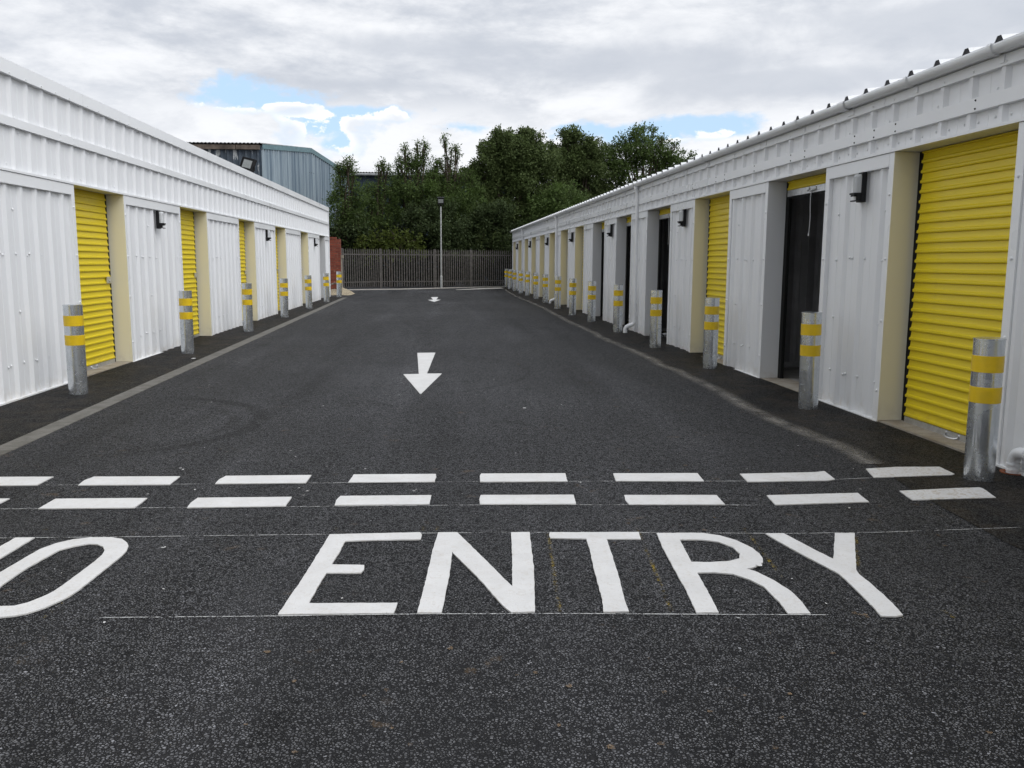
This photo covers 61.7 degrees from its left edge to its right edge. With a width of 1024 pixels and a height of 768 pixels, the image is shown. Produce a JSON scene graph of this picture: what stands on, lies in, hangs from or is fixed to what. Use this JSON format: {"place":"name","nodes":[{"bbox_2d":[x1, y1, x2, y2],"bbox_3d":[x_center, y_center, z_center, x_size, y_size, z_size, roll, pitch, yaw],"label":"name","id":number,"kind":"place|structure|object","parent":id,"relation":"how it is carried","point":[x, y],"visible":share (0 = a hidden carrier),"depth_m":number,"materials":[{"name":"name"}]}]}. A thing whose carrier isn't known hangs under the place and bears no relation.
{"place":"outdoors","nodes":[
{"label":"outdoors","id":0,"kind":"place"},
{"bbox_2d":[0,297,343,444],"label":"pavement","id":1,"kind":"structure","parent":0,"point":[21,417],"depth_m":10.39,"materials":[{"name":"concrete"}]},
{"bbox_2d":[62,304,87,394],"bbox_3d":[-4.784,-0.354,9.391,0.202,1.038,0.202,0,9,-4],"label":"bollard","id":2,"kind":"object","parent":1,"relation":"on","point":[73,323],"visible":0.96,"depth_m":9.32,"materials":[{"name":"metal"}]},
{"bbox_2d":[0,57,330,405],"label":"storage building","id":3,"kind":"structure","parent":1,"relation":"on","point":[89,186],"depth_m":12.10,"materials":[{"name":"metal"}]},
{"bbox_2d":[74,188,115,370],"bbox_3d":[-5.618,-1.336,11.358,0.096,2.420,1.617,0,8,-4],"label":"roller door","id":4,"kind":"structure","parent":3,"relation":"in","point":[90,207],"depth_m":11.57,"materials":[{"name":"metal"}]},
{"bbox_2d":[155,210,165,228],"bbox_3d":[-5.513,-2.580,13.445,0.118,0.282,0.104,0,8,-4],"label":"bulkhead light","id":5,"kind":"object","parent":3,"relation":"attached to","point":[160,223],"visible":1,"depth_m":13.41,"materials":[{"name":"black plastic"}]},
{"bbox_2d":[180,209,198,337],"bbox_3d":[-5.942,-1.934,15.526,0.096,2.420,1.631,0,8,-4],"label":"roller door","id":6,"kind":"structure","parent":3,"relation":"in","point":[187,217],"depth_m":15.90,"materials":[{"name":"metal"}]},
{"bbox_2d":[239,221,246,316],"bbox_3d":[-6.261,-2.521,19.618,0.096,2.420,1.540,0,8,-4],"label":"roller door","id":7,"kind":"structure","parent":3,"relation":"in","point":[241,224],"depth_m":19.98,"materials":[{"name":"metal"}]},
{"bbox_2d":[266,230,270,240],"bbox_3d":[-6.149,-3.753,21.628,0.118,0.282,0.104,0,8,-4],"label":"bulkhead light","id":8,"kind":"object","parent":3,"relation":"attached to","point":[268,238],"visible":1,"depth_m":21.59,"materials":[{"name":"black plastic"}]},
{"bbox_2d":[275,228,279,310],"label":"roller door","id":9,"kind":"structure","parent":3,"relation":"in","point":[275,228],"depth_m":24.10,"materials":[{"name":"metal"}]},
{"bbox_2d":[178,290,193,353],"bbox_3d":[-5.092,-0.941,13.400,0.202,1.038,0.202,8,11,41],"label":"bollard","id":10,"kind":"object","parent":1,"relation":"on","point":[186,321],"visible":0.97,"depth_m":13.33,"materials":[{"name":"metal"}]},
{"bbox_2d":[241,283,252,331],"bbox_3d":[-5.389,-1.536,17.459,0.202,1.038,0.202,-5,10,-32],"label":"bollard","id":11,"kind":"object","parent":1,"relation":"on","point":[247,303],"visible":0.98,"depth_m":17.38,"materials":[{"name":"metal"}]},
{"bbox_2d":[280,278,288,316],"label":"bollard","id":12,"kind":"object","parent":1,"relation":"on","point":[284,296],"visible":0.96,"depth_m":21.62,"materials":[{"name":"metal"}]},
{"bbox_2d":[304,275,312,308],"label":"bollard","id":13,"kind":"object","parent":1,"relation":"on","point":[308,289],"visible":0.96,"depth_m":25.43,"materials":[{"name":"metal"}]},
{"bbox_2d":[323,273,329,301],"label":"bollard","id":14,"kind":"object","parent":1,"relation":"on","point":[326,286],"visible":0.97,"depth_m":29.20,"materials":[{"name":"metal"}]},
{"bbox_2d":[336,271,341,296],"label":"bollard","id":15,"kind":"object","parent":1,"relation":"on","point":[339,282],"visible":0.96,"depth_m":33.06,"materials":[{"name":"metal"}]},
{"bbox_2d":[352,222,427,286],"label":"tree","id":16,"kind":"object","parent":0,"point":[389,242],"visible":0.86,"depth_m":44.89,"materials":[{"name":"green plant"}]},
{"bbox_2d":[349,172,503,279],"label":"shed","id":17,"kind":"structure","parent":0,"point":[370,176],"depth_m":58.05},
{"bbox_2d":[458,287,503,289],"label":"pavement","id":18,"kind":"structure","parent":0,"point":[481,288],"depth_m":43.50,"materials":[{"name":"concrete"}]},
{"bbox_2d":[341,248,511,287],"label":"palisade fence","id":19,"kind":"object","parent":18,"relation":"on","point":[434,281],"visible":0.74,"depth_m":44.19,"materials":[{"name":"grey metal"}]},
{"bbox_2d":[0,280,1023,767],"bbox_3d":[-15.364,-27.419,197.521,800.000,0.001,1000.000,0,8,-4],"label":"road","id":20,"kind":"structure","parent":0,"point":[144,676],"depth_m":3.98,"materials":[{"name":"grey asphalt"}]},
{"bbox_2d":[0,498,9,503],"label":"painted dash","id":21,"kind":"object","parent":20,"relation":"on","point":[2,500],"visible":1,"depth_m":5.31,"materials":[{"name":"paint"}]},
{"bbox_2d":[0,476,53,485],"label":"painted dash","id":22,"kind":"object","parent":20,"relation":"on","point":[20,481],"visible":1,"depth_m":5.74,"materials":[{"name":"paint"}]},
{"bbox_2d":[38,498,146,508],"bbox_3d":[-2.559,0.732,5.244,0.569,0.006,0.228,0,8,-4],"label":"painted dash","id":23,"kind":"object","parent":20,"relation":"on","point":[100,503],"visible":1,"depth_m":5.23,"materials":[{"name":"paint"}]},
{"bbox_2d":[78,476,179,485],"bbox_3d":[-2.579,0.654,5.778,0.611,0.006,0.222,0,8,-2],"label":"painted dash","id":24,"kind":"object","parent":20,"relation":"on","point":[126,480],"visible":1,"depth_m":5.77,"materials":[{"name":"paint"}]},
{"bbox_2d":[0,298,344,455],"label":"kerb","id":25,"kind":"object","parent":20,"relation":"on","point":[15,444],"visible":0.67,"depth_m":9.20,"materials":[{"name":"grey concrete"}]},
{"bbox_2d":[187,497,291,508],"bbox_3d":[-1.677,0.730,5.288,0.595,0.006,0.215,0,8,-4],"label":"painted dash","id":26,"kind":"object","parent":20,"relation":"on","point":[223,502],"visible":1,"depth_m":5.27,"materials":[{"name":"paint"}]},
{"bbox_2d":[215,475,310,483],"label":"painted dash","id":27,"kind":"object","parent":20,"relation":"on","point":[277,479],"visible":1,"depth_m":5.82,"materials":[{"name":"paint"}]},
{"bbox_2d":[187,142,347,235],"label":"warehouse","id":28,"kind":"structure","parent":20,"relation":"on","point":[305,171],"depth_m":46.22,"materials":[{"name":"metal"}]},
{"bbox_2d":[240,156,256,171],"bbox_3d":[-6.648,-5.330,21.476,0.466,0.657,0.155,18,-1,17],"label":"floodlight","id":29,"kind":"object","parent":28,"relation":"attached to","point":[248,164],"visible":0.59,"depth_m":21.41,"materials":[{"name":"black plastic"}]},
{"bbox_2d":[31,504,591,508],"bbox_3d":[-0.835,0.743,5.215,4.778,0.001,0.046,0,8,-2],"label":"chalk line","id":30,"kind":"object","parent":20,"relation":"on","point":[416,505],"visible":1,"depth_m":5.26,"materials":[{"name":"white paint"}]},
{"bbox_2d":[329,237,343,288],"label":"brick wall","id":31,"kind":"structure","parent":20,"relation":"on","point":[336,256],"depth_m":36.45,"materials":[{"name":"brick"}]},
{"bbox_2d":[331,288,354,294],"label":"gravel","id":32,"kind":"structure","parent":20,"relation":"on","point":[344,291],"depth_m":35.85,"materials":[{"name":"beige gravel"}]},
{"bbox_2d":[322,154,371,278],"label":"ash tree","id":33,"kind":"object","parent":20,"relation":"on","point":[345,198],"visible":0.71,"depth_m":45.32,"materials":[{"name":"green plant"}]},
{"bbox_2d":[329,207,374,285],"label":"dark shrub","id":34,"kind":"object","parent":20,"relation":"on","point":[350,226],"visible":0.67,"depth_m":45.19,"materials":[{"name":"green plant"}]},
{"bbox_2d":[350,156,409,283],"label":"ash tree","id":35,"kind":"object","parent":20,"relation":"on","point":[381,198],"visible":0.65,"depth_m":46.61,"materials":[{"name":"green plant"}]},
{"bbox_2d":[335,495,430,505],"bbox_3d":[-0.800,0.726,5.345,0.590,0.006,0.217,0,8,-4],"label":"painted dash","id":36,"kind":"object","parent":20,"relation":"on","point":[375,500],"visible":1,"depth_m":5.33,"materials":[{"name":"paint"}]},
{"bbox_2d":[349,474,435,482],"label":"painted dash","id":37,"kind":"object","parent":20,"relation":"on","point":[395,478],"visible":1,"depth_m":5.86,"materials":[{"name":"paint"}]},
{"bbox_2d":[385,135,440,283],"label":"ash tree","id":38,"kind":"object","parent":20,"relation":"on","point":[417,163],"visible":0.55,"depth_m":47.05,"materials":[{"name":"green plant"}]},
{"bbox_2d":[329,219,511,286],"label":"hedge","id":39,"kind":"object","parent":20,"relation":"on","point":[399,231],"visible":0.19,"depth_m":46.12,"materials":[{"name":"green plant"}]},
{"bbox_2d":[403,353,441,393],"bbox_3d":[-1.201,-0.194,11.629,0.498,0.006,4.228,0,8,-4],"label":"painted arrow","id":40,"kind":"object","parent":20,"relation":"on","point":[422,381],"visible":1,"depth_m":11.03,"materials":[{"name":"paint"}]},
{"bbox_2d":[347,286,503,289],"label":"kerb","id":41,"kind":"structure","parent":20,"relation":"on","point":[423,288],"depth_m":42.47,"materials":[{"name":"concrete"}]},
{"bbox_2d":[437,197,443,287],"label":"lamp post","id":42,"kind":"object","parent":20,"relation":"on","point":[440,201],"visible":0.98,"depth_m":43.45,"materials":[{"name":"grey metal"}]},
{"bbox_2d":[400,190,482,285],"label":"dark shrub","id":43,"kind":"object","parent":20,"relation":"on","point":[452,237],"visible":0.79,"depth_m":46.08,"materials":[{"name":"green plant"}]},
{"bbox_2d":[0,532,902,617],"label":"painted word","id":44,"kind":"object","parent":20,"relation":"on","point":[517,595],"visible":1,"depth_m":4.14,"materials":[{"name":"paint"}]},
{"bbox_2d":[419,128,490,278],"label":"ash tree","id":45,"kind":"object","parent":20,"relation":"on","point":[449,185],"visible":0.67,"depth_m":47.86,"materials":[{"name":"green plant"}]},
{"bbox_2d":[47,358,870,622],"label":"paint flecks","id":46,"kind":"object","parent":20,"relation":"on","point":[370,508],"visible":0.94,"depth_m":5.23,"materials":[{"name":"white paint"}]},
{"bbox_2d":[105,613,825,617],"bbox_3d":[-0.189,0.978,3.629,3.077,0.001,0.033,0,8,-1],"label":"chalk line","id":47,"kind":"object","parent":20,"relation":"on","point":[476,613],"visible":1,"depth_m":3.64,"materials":[{"name":"white paint"}]},
{"bbox_2d":[447,227,511,285],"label":"leafy bush","id":48,"kind":"object","parent":20,"relation":"on","point":[495,233],"visible":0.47,"depth_m":47.43,"materials":[{"name":"green plant"}]},
{"bbox_2d":[447,196,523,285],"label":"dark shrub","id":49,"kind":"object","parent":20,"relation":"on","point":[496,217],"visible":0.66,"depth_m":47.37,"materials":[{"name":"green plant"}]},
{"bbox_2d":[457,124,566,267],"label":"broadleaf tree","id":50,"kind":"object","parent":20,"relation":"on","point":[510,164],"visible":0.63,"depth_m":48.78,"materials":[{"name":"green plant"}]},
{"bbox_2d":[480,473,567,482],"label":"painted dash","id":51,"kind":"object","parent":20,"relation":"on","point":[519,477],"visible":1,"depth_m":5.91,"materials":[{"name":"paint"}]},
{"bbox_2d":[36,527,1016,537],"bbox_3d":[0.051,0.823,4.698,5.887,0.001,0.078,0,8,-3],"label":"chalk line","id":52,"kind":"object","parent":20,"relation":"on","point":[466,532],"visible":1,"depth_m":4.67,"materials":[{"name":"white paint"}]},
{"bbox_2d":[479,495,575,504],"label":"painted dash","id":53,"kind":"object","parent":20,"relation":"on","point":[526,499],"visible":1,"depth_m":5.36,"materials":[{"name":"paint"}]},
{"bbox_2d":[517,179,588,227],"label":"broadleaf tree","id":54,"kind":"object","parent":20,"relation":"on","point":[556,201],"visible":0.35,"depth_m":47.49,"materials":[{"name":"green plant"}]},
{"bbox_2d":[530,123,618,203],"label":"broadleaf tree","id":55,"kind":"object","parent":20,"relation":"on","point":[583,166],"visible":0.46,"depth_m":50.25,"materials":[{"name":"green plant"}]},
{"bbox_2d":[592,120,697,193],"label":"broadleaf tree","id":56,"kind":"object","parent":20,"relation":"on","point":[651,152],"visible":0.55,"depth_m":51.37,"materials":[{"name":"green plant"}]},
{"bbox_2d":[613,473,703,481],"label":"painted dash","id":57,"kind":"object","parent":20,"relation":"on","point":[657,477],"visible":1,"depth_m":5.92,"materials":[{"name":"paint"}]},
{"bbox_2d":[624,495,724,504],"bbox_3d":[1.012,0.729,5.385,0.604,0.006,0.214,0,8,-1],"label":"painted dash","id":58,"kind":"object","parent":20,"relation":"on","point":[672,500],"visible":1,"depth_m":5.37,"materials":[{"name":"paint"}]},
{"bbox_2d":[507,291,876,463],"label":"dust","id":59,"kind":"object","parent":20,"relation":"on","point":[808,434],"visible":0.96,"depth_m":8.88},
{"bbox_2d":[740,471,834,481],"bbox_3d":[1.920,0.647,5.979,0.657,0.006,0.258,0,8,-4],"label":"painted dash","id":60,"kind":"object","parent":20,"relation":"on","point":[792,477],"visible":1,"depth_m":5.95,"materials":[{"name":"paint"}]},
{"bbox_2d":[767,493,868,505],"bbox_3d":[1.934,0.728,5.423,0.648,0.006,0.212,-1,8,-6],"label":"painted dash","id":61,"kind":"object","parent":20,"relation":"on","point":[809,499],"visible":1,"depth_m":5.40,"materials":[{"name":"paint"}]},
{"bbox_2d":[0,0,1023,186],"label":"sky","id":62,"kind":"structure","parent":0,"point":[359,79],"materials":[{"name":"white"}]},
{"bbox_2d":[502,287,1023,549],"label":"pavement","id":63,"kind":"structure","parent":0,"point":[881,445],"depth_m":7.49,"materials":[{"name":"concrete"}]},
{"bbox_2d":[504,269,507,286],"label":"bollard","id":64,"kind":"object","parent":63,"relation":"on","point":[505,277],"visible":1,"depth_m":45.72,"materials":[{"name":"metal"}]},
{"bbox_2d":[508,269,511,288],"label":"bollard","id":65,"kind":"object","parent":63,"relation":"on","point":[509,278],"visible":0.95,"depth_m":43.27,"materials":[{"name":"metal"}]},
{"bbox_2d":[512,270,516,290],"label":"bollard","id":66,"kind":"object","parent":63,"relation":"on","point":[514,280],"visible":0.97,"depth_m":40.20,"materials":[{"name":"metal"}]},
{"bbox_2d":[518,271,522,292],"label":"bollard","id":67,"kind":"object","parent":63,"relation":"on","point":[520,289],"visible":0.97,"depth_m":37.62,"materials":[{"name":"metal"}]},
{"bbox_2d":[525,271,529,295],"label":"bollard","id":68,"kind":"object","parent":63,"relation":"on","point":[527,283],"visible":0.98,"depth_m":35.34,"materials":[{"name":"metal"}]},
{"bbox_2d":[533,273,538,298],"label":"bollard","id":69,"kind":"object","parent":63,"relation":"on","point":[535,284],"visible":0.98,"depth_m":32.27,"materials":[{"name":"metal"}]},
{"bbox_2d":[543,274,547,302],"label":"bollard","id":70,"kind":"object","parent":63,"relation":"on","point":[545,288],"visible":0.98,"depth_m":29.49,"materials":[{"name":"metal"}]},
{"bbox_2d":[554,276,560,308],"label":"bollard","id":71,"kind":"object","parent":63,"relation":"on","point":[557,300],"visible":0.95,"depth_m":26.06,"materials":[{"name":"metal"}]},
{"bbox_2d":[569,278,576,314],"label":"bollard","id":72,"kind":"object","parent":63,"relation":"on","point":[572,295],"visible":0.98,"depth_m":23.08,"materials":[{"name":"metal"}]},
{"bbox_2d":[587,281,595,321],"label":"bollard","id":73,"kind":"object","parent":63,"relation":"on","point":[591,309],"visible":0.97,"depth_m":20.55,"materials":[{"name":"metal"}]},
{"bbox_2d":[613,284,622,331],"bbox_3d":[2.204,-1.547,17.794,0.202,1.038,0.202,-3,9,-21],"label":"bollard","id":74,"kind":"object","parent":63,"relation":"on","point":[618,308],"visible":0.94,"depth_m":17.71,"materials":[{"name":"metal"}]},
{"bbox_2d":[649,290,662,347],"bbox_3d":[2.463,-1.089,14.672,0.202,1.038,0.202,2,8,16],"label":"bollard","id":75,"kind":"object","parent":63,"relation":"on","point":[655,315],"visible":0.98,"depth_m":14.59,"materials":[{"name":"metal"}]},
{"bbox_2d":[703,297,719,368],"bbox_3d":[2.766,-0.683,11.902,0.202,1.038,0.202,-1,9,-11],"label":"bollard","id":76,"kind":"object","parent":63,"relation":"on","point":[711,329],"visible":0.97,"depth_m":11.82,"materials":[{"name":"metal"}]},
{"bbox_2d":[510,32,1023,475],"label":"storage building","id":77,"kind":"structure","parent":63,"relation":"on","point":[906,278],"depth_m":8.45,"materials":[{"name":"metal"}]},
{"bbox_2d":[569,232,572,241],"bbox_3d":[1.770,-4.425,25.817,0.118,0.282,0.104,0,8,-5],"label":"bulkhead light","id":78,"kind":"object","parent":77,"relation":"attached to","point":[571,237],"visible":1,"depth_m":25.78,"materials":[{"name":"black plastic"}]},
{"bbox_2d":[582,227,583,302],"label":"roller door","id":79,"kind":"structure","parent":77,"relation":"in","point":[583,227],"depth_m":25.35,"materials":[{"name":"metal"}]},
{"bbox_2d":[600,223,604,315],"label":"roller door","id":80,"kind":"structure","parent":77,"relation":"in","point":[603,224],"depth_m":22.53,"materials":[{"name":"metal"}]},
{"bbox_2d":[607,224,612,236],"bbox_3d":[2.286,-3.599,20.079,0.118,0.282,0.104,0,8,-5],"label":"bulkhead light","id":81,"kind":"object","parent":77,"relation":"attached to","point":[609,230],"visible":1,"depth_m":20.04,"materials":[{"name":"black plastic"}]},
{"bbox_2d":[624,217,630,324],"bbox_3d":[2.679,-2.440,19.011,0.065,2.529,1.401,0,8,-5],"label":"roller door","id":82,"kind":"structure","parent":77,"relation":"in","point":[628,222],"depth_m":19.59,"materials":[{"name":"metal"}]},
{"bbox_2d":[657,208,670,289],"bbox_3d":[2.926,-2.013,16.043,0.096,2.525,1.650,0,8,-5],"label":"roller door","id":83,"kind":"structure","parent":77,"relation":"in","point":[664,214],"depth_m":16.68,"materials":[{"name":"metal"}]},
{"bbox_2d":[677,209,685,226],"bbox_3d":[2.814,-2.752,14.193,0.118,0.282,0.104,0,8,-5],"label":"bulkhead light","id":84,"kind":"object","parent":77,"relation":"attached to","point":[682,218],"visible":1,"depth_m":14.15,"materials":[{"name":"black plastic"}]},
{"bbox_2d":[706,195,729,358],"bbox_3d":[3.205,-1.577,13.011,0.096,2.525,1.625,0,8,-5],"label":"roller door","id":85,"kind":"structure","parent":77,"relation":"in","point":[719,206],"depth_m":13.16,"materials":[{"name":"metal"}]},
{"bbox_2d":[777,173,825,378],"bbox_3d":[3.472,-1.148,10.031,0.096,2.525,1.589,0,8,-5],"label":"roller door","id":86,"kind":"structure","parent":77,"relation":"in","point":[815,184],"depth_m":10.65,"materials":[{"name":"metal"}]},
{"bbox_2d":[849,172,867,202],"bbox_3d":[3.346,-1.901,8.278,0.118,0.282,0.104,0,8,-5],"label":"bulkhead light","id":87,"kind":"object","parent":77,"relation":"attached to","point":[858,194],"visible":1,"depth_m":8.24,"materials":[{"name":"black plastic"}]},
{"bbox_2d":[901,130,1017,441],"bbox_3d":[3.737,-0.724,7.081,0.096,2.525,1.656,0,8,-5],"label":"roller door","id":88,"kind":"structure","parent":77,"relation":"in","point":[965,189],"depth_m":7.19,"materials":[{"name":"metal"}]},
{"bbox_2d":[999,469,1020,474],"bbox_3d":[3.583,0.647,6.133,0.164,0.042,0.164,0,8,-4],"label":"gully collar","id":89,"kind":"object","parent":77,"relation":"attached to","point":[1002,470],"visible":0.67,"depth_m":6.11,"materials":[{"name":"ceramic"}]},
{"bbox_2d":[798,311,822,409],"bbox_3d":[3.024,-0.213,8.697,0.202,1.038,0.202,-6,10,-32],"label":"bollard","id":90,"kind":"object","parent":63,"relation":"on","point":[810,346],"visible":0.98,"depth_m":8.62,"materials":[{"name":"metal"}]},
{"bbox_2d":[866,467,953,477],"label":"painted dash","id":91,"kind":"object","parent":63,"relation":"on","point":[889,472],"visible":1,"depth_m":6.11,"materials":[{"name":"paint"}]},
{"bbox_2d":[900,487,995,500],"bbox_3d":[2.826,0.713,5.559,0.616,0.006,0.266,0,8,-4],"label":"painted dash","id":92,"kind":"object","parent":63,"relation":"on","point":[949,493],"visible":1,"depth_m":5.53,"materials":[{"name":"paint"}]},
{"bbox_2d":[963,337,1006,481],"bbox_3d":[3.245,0.197,5.892,0.202,1.038,0.202,2,9,15],"label":"bollard","id":93,"kind":"object","parent":63,"relation":"on","point":[986,381],"visible":0.99,"depth_m":5.82,"materials":[{"name":"metal"}]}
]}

